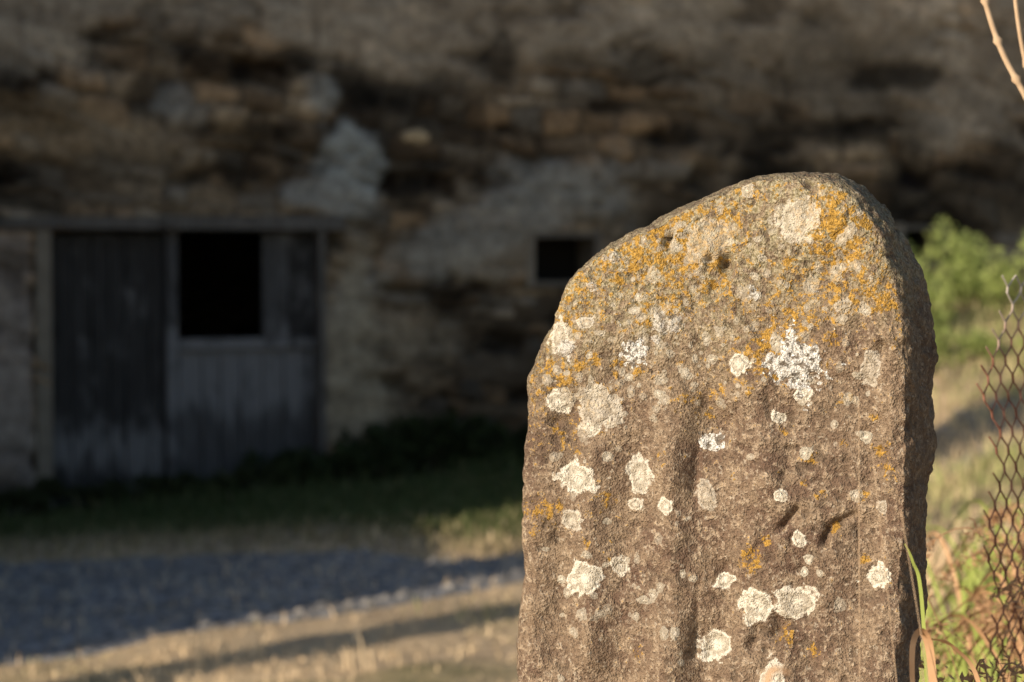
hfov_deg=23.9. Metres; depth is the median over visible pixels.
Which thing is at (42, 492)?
doorstep weeds
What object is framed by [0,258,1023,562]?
grass verge
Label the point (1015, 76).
dry stalks
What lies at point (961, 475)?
bank grass
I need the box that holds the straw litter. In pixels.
[0,411,1023,681]
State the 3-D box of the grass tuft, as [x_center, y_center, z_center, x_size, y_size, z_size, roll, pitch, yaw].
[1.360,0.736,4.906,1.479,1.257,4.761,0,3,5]
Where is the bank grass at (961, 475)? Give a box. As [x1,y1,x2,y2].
[920,272,1023,681]
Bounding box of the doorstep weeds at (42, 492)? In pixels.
[0,459,317,518]
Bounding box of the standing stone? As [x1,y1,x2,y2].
[516,171,938,681]
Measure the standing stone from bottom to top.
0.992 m
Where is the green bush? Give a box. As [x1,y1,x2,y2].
[907,216,1023,367]
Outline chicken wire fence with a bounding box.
[976,275,1023,681]
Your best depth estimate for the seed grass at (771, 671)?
2.36 m
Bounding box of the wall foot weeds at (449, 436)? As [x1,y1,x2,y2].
[237,406,527,485]
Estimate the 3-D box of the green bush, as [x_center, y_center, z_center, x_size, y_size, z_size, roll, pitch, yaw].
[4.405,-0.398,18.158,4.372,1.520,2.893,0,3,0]
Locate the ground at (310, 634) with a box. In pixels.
[0,284,1023,681]
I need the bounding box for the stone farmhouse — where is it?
[0,0,1023,515]
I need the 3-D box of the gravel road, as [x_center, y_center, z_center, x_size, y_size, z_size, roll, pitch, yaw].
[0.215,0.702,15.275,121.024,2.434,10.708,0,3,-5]
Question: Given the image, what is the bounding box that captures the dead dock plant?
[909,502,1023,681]
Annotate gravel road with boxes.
[0,389,1023,665]
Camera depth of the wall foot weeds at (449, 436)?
18.73 m
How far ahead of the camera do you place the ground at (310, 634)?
11.76 m
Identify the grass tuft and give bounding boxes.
[904,496,1023,681]
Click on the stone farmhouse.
(278, 226)
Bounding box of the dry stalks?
[980,0,1023,98]
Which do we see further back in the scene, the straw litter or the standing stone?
the straw litter
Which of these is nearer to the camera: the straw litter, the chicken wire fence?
the chicken wire fence

